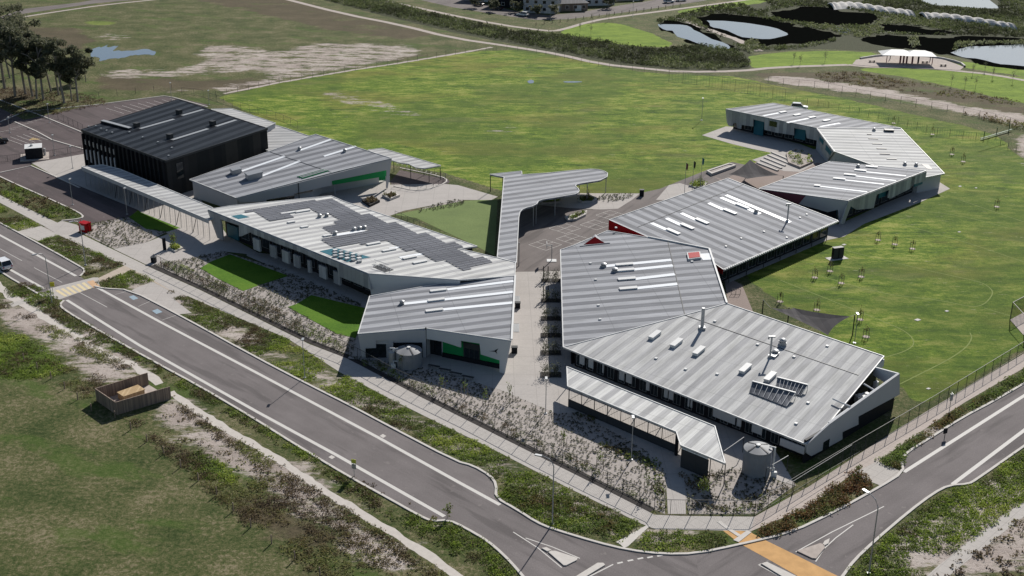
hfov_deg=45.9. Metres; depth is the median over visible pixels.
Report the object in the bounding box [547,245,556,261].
basketball hoop
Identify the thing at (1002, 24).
netting
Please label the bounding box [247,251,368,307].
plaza
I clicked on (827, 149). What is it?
window
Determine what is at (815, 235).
window
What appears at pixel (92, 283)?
road marking
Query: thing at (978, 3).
pond
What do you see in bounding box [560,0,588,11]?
house
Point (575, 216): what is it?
raised planter
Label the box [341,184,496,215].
plaza
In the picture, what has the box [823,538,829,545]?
traffic island
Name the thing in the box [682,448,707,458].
window
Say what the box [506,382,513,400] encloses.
young tree
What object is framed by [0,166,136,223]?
carpark
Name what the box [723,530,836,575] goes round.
pedestrian crossing
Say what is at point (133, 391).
timber crate
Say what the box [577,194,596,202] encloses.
raised planter
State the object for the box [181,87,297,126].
fence
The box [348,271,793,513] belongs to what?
plaza
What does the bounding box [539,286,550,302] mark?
tree pit
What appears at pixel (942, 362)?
field line
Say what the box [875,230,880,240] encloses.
sapling
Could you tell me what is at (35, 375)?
paddock edge grass
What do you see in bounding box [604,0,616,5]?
garden tree
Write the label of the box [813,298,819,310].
sapling
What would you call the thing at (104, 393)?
timber enclosure
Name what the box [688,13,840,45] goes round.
pond bank
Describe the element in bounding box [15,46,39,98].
gum tree
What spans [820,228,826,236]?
window
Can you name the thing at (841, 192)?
wing
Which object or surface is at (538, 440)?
hedge shrubs
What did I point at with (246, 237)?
window
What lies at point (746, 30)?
pond
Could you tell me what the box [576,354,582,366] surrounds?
window
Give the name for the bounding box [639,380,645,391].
window
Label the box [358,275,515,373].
green walled wing
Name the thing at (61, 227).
driveway
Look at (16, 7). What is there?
gum tree
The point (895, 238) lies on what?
sapling
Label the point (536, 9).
garden tree
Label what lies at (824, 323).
shade sail
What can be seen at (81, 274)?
kerb
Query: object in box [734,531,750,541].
kerb ramp
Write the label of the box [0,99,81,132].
kerb
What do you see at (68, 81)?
gum tree
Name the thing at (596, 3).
house
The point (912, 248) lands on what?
sapling
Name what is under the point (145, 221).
lawn
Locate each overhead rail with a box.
[722,437,743,466]
[765,455,788,481]
[791,445,851,496]
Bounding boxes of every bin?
[150,256,156,262]
[511,345,517,353]
[515,301,520,308]
[639,189,643,195]
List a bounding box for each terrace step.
[756,162,778,170]
[760,159,781,168]
[764,157,785,165]
[767,154,787,163]
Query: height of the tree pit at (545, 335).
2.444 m
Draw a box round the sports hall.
[81,99,267,193]
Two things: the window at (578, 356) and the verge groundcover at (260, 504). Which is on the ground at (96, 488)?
the verge groundcover at (260, 504)
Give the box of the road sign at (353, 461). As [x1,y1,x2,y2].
[351,459,355,475]
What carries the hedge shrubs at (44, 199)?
on the ground at (96, 488)
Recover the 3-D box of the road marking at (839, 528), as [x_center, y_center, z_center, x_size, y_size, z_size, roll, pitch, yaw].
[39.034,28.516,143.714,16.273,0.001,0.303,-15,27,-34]
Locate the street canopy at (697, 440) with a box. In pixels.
[566,366,725,485]
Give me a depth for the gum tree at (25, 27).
371.26 m
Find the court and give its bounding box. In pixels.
[516,162,760,271]
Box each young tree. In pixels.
[168,232,177,243]
[461,380,467,397]
[482,388,488,405]
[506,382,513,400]
[560,428,566,447]
[596,451,603,468]
[644,469,651,492]
[696,476,711,494]
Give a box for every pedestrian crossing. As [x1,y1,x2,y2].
[48,277,99,298]
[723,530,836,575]
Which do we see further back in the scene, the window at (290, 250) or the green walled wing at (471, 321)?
the window at (290, 250)
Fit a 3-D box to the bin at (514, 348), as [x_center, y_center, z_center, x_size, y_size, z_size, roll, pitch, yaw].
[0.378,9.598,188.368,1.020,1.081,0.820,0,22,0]
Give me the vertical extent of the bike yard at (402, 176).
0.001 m
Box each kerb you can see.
[0,96,207,121]
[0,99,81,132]
[0,165,80,187]
[0,176,83,220]
[0,222,84,275]
[0,270,42,295]
[15,122,82,148]
[60,300,523,575]
[94,286,1023,554]
[394,167,446,190]
[841,445,1023,575]
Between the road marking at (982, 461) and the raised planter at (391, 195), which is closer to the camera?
the road marking at (982, 461)
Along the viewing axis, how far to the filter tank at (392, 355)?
183.02 m
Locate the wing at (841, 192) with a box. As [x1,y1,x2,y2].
[759,161,926,224]
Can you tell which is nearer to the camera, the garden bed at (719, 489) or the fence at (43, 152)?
the garden bed at (719, 489)
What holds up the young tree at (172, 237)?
in the raised planter at (175, 247)
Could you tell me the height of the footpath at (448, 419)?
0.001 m
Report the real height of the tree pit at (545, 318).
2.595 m
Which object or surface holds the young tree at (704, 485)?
on the garden bed at (719, 489)
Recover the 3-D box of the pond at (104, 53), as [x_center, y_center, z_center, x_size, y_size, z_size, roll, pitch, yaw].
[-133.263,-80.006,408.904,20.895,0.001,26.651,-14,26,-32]
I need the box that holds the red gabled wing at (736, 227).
[608,178,838,282]
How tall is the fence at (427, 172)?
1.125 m
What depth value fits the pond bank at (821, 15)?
486.29 m
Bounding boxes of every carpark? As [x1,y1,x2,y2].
[0,96,206,173]
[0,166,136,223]
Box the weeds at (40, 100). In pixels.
[0,86,106,114]
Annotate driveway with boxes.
[18,226,57,240]
[43,221,78,234]
[856,461,898,484]
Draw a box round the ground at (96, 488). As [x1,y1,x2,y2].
[0,0,1023,575]
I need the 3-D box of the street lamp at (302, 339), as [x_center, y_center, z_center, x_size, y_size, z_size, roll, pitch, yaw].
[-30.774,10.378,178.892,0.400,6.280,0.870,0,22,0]
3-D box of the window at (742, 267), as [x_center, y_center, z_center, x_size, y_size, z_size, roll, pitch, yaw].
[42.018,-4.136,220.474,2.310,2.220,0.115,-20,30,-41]
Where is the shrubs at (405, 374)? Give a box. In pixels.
[153,254,755,515]
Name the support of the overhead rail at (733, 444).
on the plaza at (521, 375)
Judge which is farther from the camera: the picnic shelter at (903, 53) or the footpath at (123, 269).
the picnic shelter at (903, 53)
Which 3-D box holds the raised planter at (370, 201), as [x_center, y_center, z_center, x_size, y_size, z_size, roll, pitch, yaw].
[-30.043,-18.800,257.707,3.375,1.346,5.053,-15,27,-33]
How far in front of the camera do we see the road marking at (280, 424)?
168.43 m
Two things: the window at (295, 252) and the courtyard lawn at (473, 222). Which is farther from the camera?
the courtyard lawn at (473, 222)
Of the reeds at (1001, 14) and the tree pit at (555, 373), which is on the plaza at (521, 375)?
the tree pit at (555, 373)
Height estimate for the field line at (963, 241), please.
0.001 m
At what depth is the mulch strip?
173.39 m
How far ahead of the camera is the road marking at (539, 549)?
139.16 m
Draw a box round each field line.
[781,280,913,356]
[809,244,992,305]
[900,333,971,383]
[901,224,1022,261]
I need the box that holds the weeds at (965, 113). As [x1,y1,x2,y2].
[816,71,1023,129]
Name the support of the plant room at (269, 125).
on the ground at (96, 488)
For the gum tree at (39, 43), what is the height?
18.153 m
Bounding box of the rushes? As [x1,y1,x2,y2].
[737,34,1023,52]
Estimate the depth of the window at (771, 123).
306.90 m
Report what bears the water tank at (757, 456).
on the plaza at (521, 375)
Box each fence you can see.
[0,145,81,161]
[11,112,82,127]
[22,353,320,575]
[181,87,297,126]
[215,49,455,92]
[394,167,445,189]
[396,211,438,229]
[754,342,1023,515]
[768,77,1021,127]
[791,96,1023,151]
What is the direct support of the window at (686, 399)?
in the technology building at (806, 395)
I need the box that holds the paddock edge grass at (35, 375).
[0,330,66,381]
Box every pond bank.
[659,20,739,49]
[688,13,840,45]
[770,6,879,25]
[861,34,1023,69]
[880,24,957,34]
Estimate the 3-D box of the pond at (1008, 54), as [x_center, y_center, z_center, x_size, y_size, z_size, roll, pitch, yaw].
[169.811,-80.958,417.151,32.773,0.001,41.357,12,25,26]
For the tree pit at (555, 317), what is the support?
on the plaza at (521, 375)
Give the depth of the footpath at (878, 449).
162.19 m
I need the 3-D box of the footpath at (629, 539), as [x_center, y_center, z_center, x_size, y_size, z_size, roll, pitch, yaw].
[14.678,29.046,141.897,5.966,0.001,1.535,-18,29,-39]
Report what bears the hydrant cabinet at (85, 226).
on the garden bed at (142, 234)
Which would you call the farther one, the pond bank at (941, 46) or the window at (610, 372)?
the pond bank at (941, 46)
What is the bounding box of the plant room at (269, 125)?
[211,108,275,132]
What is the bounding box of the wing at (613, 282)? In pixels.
[560,230,727,363]
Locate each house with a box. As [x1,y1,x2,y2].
[490,0,522,8]
[523,0,561,13]
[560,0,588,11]
[585,0,614,5]
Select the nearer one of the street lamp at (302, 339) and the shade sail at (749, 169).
the street lamp at (302, 339)
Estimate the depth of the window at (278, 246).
226.18 m
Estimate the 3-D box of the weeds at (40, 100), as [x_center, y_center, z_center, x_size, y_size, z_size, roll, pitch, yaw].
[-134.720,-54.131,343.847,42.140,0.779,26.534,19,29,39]
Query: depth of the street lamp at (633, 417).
156.90 m
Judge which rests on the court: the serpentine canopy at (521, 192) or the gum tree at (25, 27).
the serpentine canopy at (521, 192)
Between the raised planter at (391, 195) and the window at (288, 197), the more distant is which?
the raised planter at (391, 195)
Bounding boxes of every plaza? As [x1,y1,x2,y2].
[32,154,255,265]
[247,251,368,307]
[317,176,389,198]
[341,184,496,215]
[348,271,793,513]
[537,193,638,208]
[656,183,694,199]
[703,126,825,163]
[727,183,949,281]
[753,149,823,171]
[852,55,963,69]
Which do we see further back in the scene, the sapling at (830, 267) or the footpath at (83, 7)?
the footpath at (83, 7)
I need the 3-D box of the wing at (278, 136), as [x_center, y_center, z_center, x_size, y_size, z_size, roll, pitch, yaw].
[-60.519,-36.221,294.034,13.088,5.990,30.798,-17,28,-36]
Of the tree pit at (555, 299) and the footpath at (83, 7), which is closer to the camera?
the tree pit at (555, 299)
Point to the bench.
(516, 327)
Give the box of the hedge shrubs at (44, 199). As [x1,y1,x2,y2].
[0,178,80,219]
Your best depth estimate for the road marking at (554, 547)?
139.46 m
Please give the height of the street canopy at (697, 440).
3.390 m
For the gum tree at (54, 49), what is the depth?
333.16 m
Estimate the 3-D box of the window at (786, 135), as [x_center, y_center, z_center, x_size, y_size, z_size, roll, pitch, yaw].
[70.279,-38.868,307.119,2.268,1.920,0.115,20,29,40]
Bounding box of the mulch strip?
[149,265,655,511]
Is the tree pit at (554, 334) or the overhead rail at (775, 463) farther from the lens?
the tree pit at (554, 334)
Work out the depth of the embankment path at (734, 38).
442.86 m
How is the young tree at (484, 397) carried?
on the garden bed at (546, 432)
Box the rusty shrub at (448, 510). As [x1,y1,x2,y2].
[441,502,452,518]
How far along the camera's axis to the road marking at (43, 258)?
226.41 m
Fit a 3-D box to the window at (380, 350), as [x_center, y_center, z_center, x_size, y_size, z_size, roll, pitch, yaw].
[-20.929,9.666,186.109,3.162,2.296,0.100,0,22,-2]
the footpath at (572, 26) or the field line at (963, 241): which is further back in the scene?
the footpath at (572, 26)
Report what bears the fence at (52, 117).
on the carpark at (90, 116)
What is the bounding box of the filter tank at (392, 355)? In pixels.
[388,348,395,366]
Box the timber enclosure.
[95,373,170,414]
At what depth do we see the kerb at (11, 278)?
214.82 m
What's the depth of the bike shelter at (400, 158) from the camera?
276.76 m
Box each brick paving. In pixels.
[713,162,821,187]
[725,280,752,310]
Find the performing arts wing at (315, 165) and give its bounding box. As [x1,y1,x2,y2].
[189,134,391,206]
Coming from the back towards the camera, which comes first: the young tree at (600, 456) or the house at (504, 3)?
the house at (504, 3)
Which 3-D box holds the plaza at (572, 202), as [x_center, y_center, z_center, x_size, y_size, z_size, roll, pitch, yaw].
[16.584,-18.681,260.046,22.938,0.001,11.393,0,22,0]
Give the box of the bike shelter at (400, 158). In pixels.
[368,148,440,181]
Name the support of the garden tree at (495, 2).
on the ground at (96, 488)
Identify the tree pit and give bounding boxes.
[536,359,552,377]
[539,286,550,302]
[539,339,553,354]
[540,266,552,281]
[540,324,551,337]
[541,304,550,320]
[548,307,561,320]
[549,358,564,376]
[550,320,560,337]
[550,340,562,354]
[551,269,560,281]
[551,287,560,302]
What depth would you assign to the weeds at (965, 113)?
365.59 m
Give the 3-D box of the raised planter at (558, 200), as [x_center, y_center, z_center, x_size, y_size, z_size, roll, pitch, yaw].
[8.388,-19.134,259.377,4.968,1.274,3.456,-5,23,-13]
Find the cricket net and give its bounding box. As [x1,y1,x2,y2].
[1010,297,1023,334]
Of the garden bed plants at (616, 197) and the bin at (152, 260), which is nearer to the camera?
the bin at (152, 260)
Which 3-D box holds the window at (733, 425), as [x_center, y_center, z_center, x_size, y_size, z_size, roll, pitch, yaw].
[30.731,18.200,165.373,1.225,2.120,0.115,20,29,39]
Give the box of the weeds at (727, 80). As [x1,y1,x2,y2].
[669,70,785,99]
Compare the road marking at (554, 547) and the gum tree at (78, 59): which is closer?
the road marking at (554, 547)
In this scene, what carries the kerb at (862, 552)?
on the ground at (96, 488)
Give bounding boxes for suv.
[0,256,12,270]
[517,11,528,16]
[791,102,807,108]
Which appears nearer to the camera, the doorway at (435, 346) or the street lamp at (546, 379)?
the street lamp at (546, 379)
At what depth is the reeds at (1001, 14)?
482.30 m
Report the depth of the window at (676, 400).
171.78 m
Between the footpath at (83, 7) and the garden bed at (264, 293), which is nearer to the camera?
the garden bed at (264, 293)
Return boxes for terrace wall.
[859,54,965,66]
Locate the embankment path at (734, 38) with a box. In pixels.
[677,18,761,50]
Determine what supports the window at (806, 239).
in the red gabled wing at (736, 227)
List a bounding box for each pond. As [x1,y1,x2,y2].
[91,45,155,60]
[658,24,729,48]
[707,20,787,38]
[923,0,998,7]
[951,44,1023,65]
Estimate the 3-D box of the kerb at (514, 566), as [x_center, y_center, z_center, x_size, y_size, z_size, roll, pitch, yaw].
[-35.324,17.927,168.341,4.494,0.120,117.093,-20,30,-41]
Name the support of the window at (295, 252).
in the administration building at (356, 247)
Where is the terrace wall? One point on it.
(958, 62)
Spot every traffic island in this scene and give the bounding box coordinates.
[548,551,577,565]
[577,563,604,575]
[761,562,794,575]
[797,543,824,558]
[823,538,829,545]
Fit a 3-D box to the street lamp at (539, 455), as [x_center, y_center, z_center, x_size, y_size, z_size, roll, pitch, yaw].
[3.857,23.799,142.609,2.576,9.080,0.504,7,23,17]
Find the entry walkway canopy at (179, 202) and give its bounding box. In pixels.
[81,164,212,238]
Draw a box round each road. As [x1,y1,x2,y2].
[0,224,697,575]
[2,0,126,17]
[423,0,704,19]
[696,385,1023,575]
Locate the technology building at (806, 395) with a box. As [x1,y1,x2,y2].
[563,303,899,462]
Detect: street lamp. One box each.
[32,253,52,302]
[69,221,86,265]
[301,338,305,378]
[535,454,553,524]
[544,376,547,413]
[630,415,634,460]
[853,312,858,343]
[862,489,878,572]
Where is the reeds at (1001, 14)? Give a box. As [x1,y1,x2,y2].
[656,0,1023,49]
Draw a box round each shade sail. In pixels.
[729,160,783,178]
[762,300,854,334]
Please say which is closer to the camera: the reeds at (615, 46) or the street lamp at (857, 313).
the street lamp at (857, 313)
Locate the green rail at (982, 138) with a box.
[980,124,1012,139]
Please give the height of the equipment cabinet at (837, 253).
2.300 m
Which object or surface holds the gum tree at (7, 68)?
on the ground at (96, 488)
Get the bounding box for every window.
[242,233,248,240]
[262,238,269,248]
[266,195,293,201]
[272,242,280,253]
[283,246,291,258]
[294,251,302,262]
[306,255,314,267]
[317,260,325,269]
[329,265,337,274]
[366,344,385,357]
[391,342,422,356]
[463,342,479,359]
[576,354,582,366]
[597,362,602,374]
[607,367,613,378]
[618,371,624,383]
[629,376,635,387]
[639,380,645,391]
[650,384,657,396]
[662,388,668,400]
[673,393,680,405]
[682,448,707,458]
[684,398,691,409]
[696,402,703,414]
[708,407,715,419]
[719,270,726,279]
[729,266,736,276]
[732,418,739,428]
[738,262,746,272]
[744,125,751,130]
[745,422,752,434]
[748,258,755,267]
[757,428,765,438]
[758,254,765,263]
[767,250,774,259]
[769,121,776,126]
[770,432,778,444]
[776,246,783,255]
[785,134,792,138]
[785,242,792,251]
[794,238,801,248]
[803,235,809,244]
[806,136,813,143]
[811,231,818,240]
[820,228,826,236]
[825,145,831,154]
[875,195,878,204]
[881,195,886,202]
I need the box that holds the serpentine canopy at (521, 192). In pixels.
[490,169,607,265]
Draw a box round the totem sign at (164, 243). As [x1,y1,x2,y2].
[162,238,166,249]
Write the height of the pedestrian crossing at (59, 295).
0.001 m
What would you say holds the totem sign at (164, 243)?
on the plaza at (194, 244)
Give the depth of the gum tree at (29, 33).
344.82 m
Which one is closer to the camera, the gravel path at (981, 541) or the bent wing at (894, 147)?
the gravel path at (981, 541)
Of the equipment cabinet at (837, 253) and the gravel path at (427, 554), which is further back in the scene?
the equipment cabinet at (837, 253)
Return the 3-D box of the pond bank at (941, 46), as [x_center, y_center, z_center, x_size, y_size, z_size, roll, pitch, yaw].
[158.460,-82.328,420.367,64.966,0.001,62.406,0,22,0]
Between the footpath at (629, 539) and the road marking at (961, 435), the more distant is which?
the road marking at (961, 435)
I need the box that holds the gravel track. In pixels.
[224,47,493,93]
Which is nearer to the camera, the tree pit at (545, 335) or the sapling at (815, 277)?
the tree pit at (545, 335)
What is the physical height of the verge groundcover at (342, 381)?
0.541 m
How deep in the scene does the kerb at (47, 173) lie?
275.92 m
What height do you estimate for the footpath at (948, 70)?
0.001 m
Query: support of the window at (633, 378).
in the technology building at (806, 395)
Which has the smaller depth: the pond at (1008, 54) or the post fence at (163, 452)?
the post fence at (163, 452)
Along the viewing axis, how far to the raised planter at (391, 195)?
260.90 m
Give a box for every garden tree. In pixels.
[470,0,479,4]
[488,0,499,8]
[510,0,523,9]
[529,4,542,13]
[547,3,561,13]
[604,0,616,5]
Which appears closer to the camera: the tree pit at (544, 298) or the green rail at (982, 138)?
the tree pit at (544, 298)
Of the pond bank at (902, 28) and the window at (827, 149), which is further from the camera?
the pond bank at (902, 28)
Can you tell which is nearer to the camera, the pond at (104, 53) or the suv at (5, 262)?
the suv at (5, 262)
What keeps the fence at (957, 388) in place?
on the ground at (96, 488)
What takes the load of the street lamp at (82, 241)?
on the ground at (96, 488)
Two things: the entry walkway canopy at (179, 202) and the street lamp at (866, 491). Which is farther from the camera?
the entry walkway canopy at (179, 202)
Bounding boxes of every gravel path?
[0,282,162,384]
[171,391,462,575]
[927,503,1023,575]
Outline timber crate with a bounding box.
[117,385,144,399]
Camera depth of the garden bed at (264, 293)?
209.85 m
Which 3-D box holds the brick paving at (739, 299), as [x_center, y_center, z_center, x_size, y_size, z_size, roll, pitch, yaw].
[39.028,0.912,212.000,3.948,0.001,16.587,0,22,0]
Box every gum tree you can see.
[0,2,27,58]
[0,12,24,88]
[0,18,19,38]
[0,21,34,93]
[0,27,32,95]
[0,49,12,77]
[3,12,40,30]
[12,36,53,99]
[13,34,42,96]
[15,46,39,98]
[21,37,58,91]
[34,40,76,102]
[45,39,66,94]
[55,66,83,100]
[56,44,92,101]
[79,55,95,81]
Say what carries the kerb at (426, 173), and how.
on the bike yard at (402, 176)
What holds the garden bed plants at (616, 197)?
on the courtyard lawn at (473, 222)
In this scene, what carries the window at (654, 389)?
in the technology building at (806, 395)
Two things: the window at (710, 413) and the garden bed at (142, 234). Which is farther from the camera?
the garden bed at (142, 234)
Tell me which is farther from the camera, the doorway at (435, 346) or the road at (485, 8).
the road at (485, 8)
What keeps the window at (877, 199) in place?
in the wing at (841, 192)
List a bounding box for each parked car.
[0,137,8,142]
[472,1,483,5]
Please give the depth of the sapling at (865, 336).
194.83 m
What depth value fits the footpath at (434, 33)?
410.80 m
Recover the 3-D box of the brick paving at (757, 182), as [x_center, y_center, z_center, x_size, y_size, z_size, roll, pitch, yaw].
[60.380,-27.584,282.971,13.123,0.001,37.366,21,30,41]
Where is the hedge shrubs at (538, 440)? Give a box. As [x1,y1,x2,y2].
[160,259,788,513]
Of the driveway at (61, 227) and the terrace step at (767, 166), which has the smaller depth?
the driveway at (61, 227)
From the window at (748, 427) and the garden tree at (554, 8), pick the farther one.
the garden tree at (554, 8)
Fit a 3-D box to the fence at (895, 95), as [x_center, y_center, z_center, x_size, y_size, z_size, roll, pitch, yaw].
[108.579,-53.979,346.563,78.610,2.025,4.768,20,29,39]
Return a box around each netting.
[828,1,915,16]
[919,12,1016,29]
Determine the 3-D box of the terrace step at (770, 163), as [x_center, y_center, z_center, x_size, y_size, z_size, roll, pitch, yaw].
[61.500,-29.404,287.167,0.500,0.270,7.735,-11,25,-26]
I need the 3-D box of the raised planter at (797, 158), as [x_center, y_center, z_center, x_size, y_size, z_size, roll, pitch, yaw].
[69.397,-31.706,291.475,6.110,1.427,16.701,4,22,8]
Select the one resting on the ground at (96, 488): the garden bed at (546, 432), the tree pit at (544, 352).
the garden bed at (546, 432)
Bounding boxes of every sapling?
[777,291,783,302]
[811,264,817,278]
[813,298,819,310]
[827,261,832,271]
[838,273,844,283]
[856,305,863,320]
[858,267,864,277]
[862,324,869,337]
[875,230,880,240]
[892,234,897,244]
[909,240,915,249]
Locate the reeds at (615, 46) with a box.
[330,0,750,69]
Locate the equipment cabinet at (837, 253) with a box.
[826,246,848,260]
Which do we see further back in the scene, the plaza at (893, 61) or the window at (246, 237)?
the plaza at (893, 61)
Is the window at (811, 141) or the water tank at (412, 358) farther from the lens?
the window at (811, 141)
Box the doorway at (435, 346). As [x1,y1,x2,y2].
[430,340,441,355]
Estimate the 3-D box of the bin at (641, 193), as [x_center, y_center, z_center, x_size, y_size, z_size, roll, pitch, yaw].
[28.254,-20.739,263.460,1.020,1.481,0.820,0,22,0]
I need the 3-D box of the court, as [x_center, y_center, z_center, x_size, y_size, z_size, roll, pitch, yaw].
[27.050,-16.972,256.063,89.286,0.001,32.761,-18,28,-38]
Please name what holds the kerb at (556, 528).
on the road at (496, 525)
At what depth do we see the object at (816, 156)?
290.72 m
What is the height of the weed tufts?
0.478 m
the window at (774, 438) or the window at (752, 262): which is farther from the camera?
the window at (752, 262)
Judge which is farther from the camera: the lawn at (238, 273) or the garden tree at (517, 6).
the garden tree at (517, 6)
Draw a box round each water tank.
[391,345,421,370]
[742,441,776,478]
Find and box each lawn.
[129,211,178,231]
[201,254,285,290]
[289,295,364,337]
[395,199,497,254]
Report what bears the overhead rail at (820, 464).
on the footpath at (878, 449)
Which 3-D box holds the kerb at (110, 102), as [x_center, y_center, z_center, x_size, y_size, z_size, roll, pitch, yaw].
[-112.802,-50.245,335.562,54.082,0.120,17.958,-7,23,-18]
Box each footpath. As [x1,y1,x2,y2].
[0,195,753,530]
[9,292,47,306]
[25,0,149,16]
[99,266,173,292]
[132,282,190,313]
[288,0,847,72]
[387,0,745,30]
[617,525,649,546]
[751,354,1023,530]
[848,64,1023,80]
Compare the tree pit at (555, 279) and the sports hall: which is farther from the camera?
the sports hall
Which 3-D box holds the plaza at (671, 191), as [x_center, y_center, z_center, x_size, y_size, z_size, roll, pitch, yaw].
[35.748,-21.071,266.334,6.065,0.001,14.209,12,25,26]
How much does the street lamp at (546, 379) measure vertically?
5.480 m
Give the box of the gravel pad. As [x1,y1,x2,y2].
[109,385,156,401]
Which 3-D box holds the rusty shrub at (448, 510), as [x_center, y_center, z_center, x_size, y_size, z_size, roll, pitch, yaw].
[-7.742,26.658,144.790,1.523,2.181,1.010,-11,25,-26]
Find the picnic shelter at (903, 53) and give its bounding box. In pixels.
[879,49,936,62]
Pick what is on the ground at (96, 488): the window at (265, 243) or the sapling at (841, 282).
the sapling at (841, 282)
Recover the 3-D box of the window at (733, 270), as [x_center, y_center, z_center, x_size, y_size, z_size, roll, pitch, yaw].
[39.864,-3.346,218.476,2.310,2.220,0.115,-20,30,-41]
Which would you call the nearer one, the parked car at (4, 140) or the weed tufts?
the weed tufts
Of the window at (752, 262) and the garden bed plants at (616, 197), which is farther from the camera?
the garden bed plants at (616, 197)
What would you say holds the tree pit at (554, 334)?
on the plaza at (521, 375)
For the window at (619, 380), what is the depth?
178.27 m
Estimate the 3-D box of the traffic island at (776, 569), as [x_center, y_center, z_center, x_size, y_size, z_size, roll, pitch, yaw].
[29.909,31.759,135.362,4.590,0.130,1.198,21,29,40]
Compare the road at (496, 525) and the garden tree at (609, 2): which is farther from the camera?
the garden tree at (609, 2)
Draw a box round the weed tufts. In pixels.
[21,294,1023,575]
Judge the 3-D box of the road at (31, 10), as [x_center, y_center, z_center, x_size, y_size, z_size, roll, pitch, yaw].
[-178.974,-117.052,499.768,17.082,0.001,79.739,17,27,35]
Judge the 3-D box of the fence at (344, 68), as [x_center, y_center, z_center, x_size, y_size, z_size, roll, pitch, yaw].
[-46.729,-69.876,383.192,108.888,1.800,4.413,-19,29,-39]
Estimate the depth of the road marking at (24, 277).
216.04 m
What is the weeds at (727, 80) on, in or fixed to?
on the ground at (96, 488)
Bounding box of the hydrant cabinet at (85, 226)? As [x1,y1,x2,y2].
[78,219,91,232]
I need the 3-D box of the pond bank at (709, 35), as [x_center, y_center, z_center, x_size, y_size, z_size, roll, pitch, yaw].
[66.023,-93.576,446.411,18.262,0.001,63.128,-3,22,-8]
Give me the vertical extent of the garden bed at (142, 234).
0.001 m
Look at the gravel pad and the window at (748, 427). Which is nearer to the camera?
the window at (748, 427)
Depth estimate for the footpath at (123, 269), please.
218.57 m
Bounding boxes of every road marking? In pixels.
[0,234,76,275]
[8,268,43,288]
[66,300,445,516]
[88,280,98,287]
[95,287,500,505]
[513,532,561,567]
[526,538,579,558]
[795,506,883,551]
[816,525,852,560]
[903,394,1023,472]
[951,429,1023,483]
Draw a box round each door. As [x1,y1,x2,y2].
[176,162,183,178]
[575,5,580,10]
[822,439,829,450]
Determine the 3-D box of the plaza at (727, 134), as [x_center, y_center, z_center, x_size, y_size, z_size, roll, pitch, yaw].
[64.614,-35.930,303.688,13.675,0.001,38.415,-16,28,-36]
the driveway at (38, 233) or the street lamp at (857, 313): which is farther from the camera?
the driveway at (38, 233)
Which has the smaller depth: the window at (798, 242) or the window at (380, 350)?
the window at (380, 350)
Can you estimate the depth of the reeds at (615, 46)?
422.89 m
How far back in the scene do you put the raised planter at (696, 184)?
270.56 m
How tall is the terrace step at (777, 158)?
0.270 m
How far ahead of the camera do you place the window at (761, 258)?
224.42 m
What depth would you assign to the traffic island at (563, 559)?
137.47 m
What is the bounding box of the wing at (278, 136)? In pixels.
[265,125,310,150]
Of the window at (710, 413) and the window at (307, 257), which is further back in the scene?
the window at (307, 257)
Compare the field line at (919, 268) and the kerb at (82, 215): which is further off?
the kerb at (82, 215)
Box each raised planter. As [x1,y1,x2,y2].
[168,242,182,252]
[362,195,379,206]
[382,191,399,199]
[541,198,561,204]
[565,210,586,221]
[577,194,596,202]
[689,178,707,188]
[706,163,735,175]
[786,148,812,167]
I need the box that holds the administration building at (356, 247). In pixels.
[207,196,515,294]
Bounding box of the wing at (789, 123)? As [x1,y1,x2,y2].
[726,103,899,146]
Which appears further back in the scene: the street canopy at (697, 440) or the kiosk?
the kiosk
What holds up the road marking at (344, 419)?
on the road at (496, 525)
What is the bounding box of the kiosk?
[20,143,48,161]
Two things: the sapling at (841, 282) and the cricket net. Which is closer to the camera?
the cricket net
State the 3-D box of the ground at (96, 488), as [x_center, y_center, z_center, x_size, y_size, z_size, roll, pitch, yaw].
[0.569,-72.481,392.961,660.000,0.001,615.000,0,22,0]
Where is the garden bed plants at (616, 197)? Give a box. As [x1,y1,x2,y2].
[420,193,632,211]
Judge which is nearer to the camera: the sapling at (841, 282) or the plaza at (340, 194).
the sapling at (841, 282)
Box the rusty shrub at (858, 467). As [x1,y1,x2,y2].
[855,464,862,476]
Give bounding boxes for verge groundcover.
[0,205,727,551]
[0,301,445,575]
[4,282,516,575]
[504,367,1023,537]
[848,449,1023,575]
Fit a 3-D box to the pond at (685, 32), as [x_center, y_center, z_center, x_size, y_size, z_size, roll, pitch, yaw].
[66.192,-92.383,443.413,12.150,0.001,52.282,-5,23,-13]
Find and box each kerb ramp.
[718,521,739,535]
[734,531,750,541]
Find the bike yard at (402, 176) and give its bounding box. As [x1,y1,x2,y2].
[390,170,449,184]
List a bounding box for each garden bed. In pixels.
[82,217,165,247]
[157,252,363,353]
[360,360,665,513]
[423,200,462,208]
[685,469,791,513]
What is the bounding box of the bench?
[514,323,518,331]
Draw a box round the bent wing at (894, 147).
[816,128,944,192]
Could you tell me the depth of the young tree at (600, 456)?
155.49 m
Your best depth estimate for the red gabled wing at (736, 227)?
232.49 m

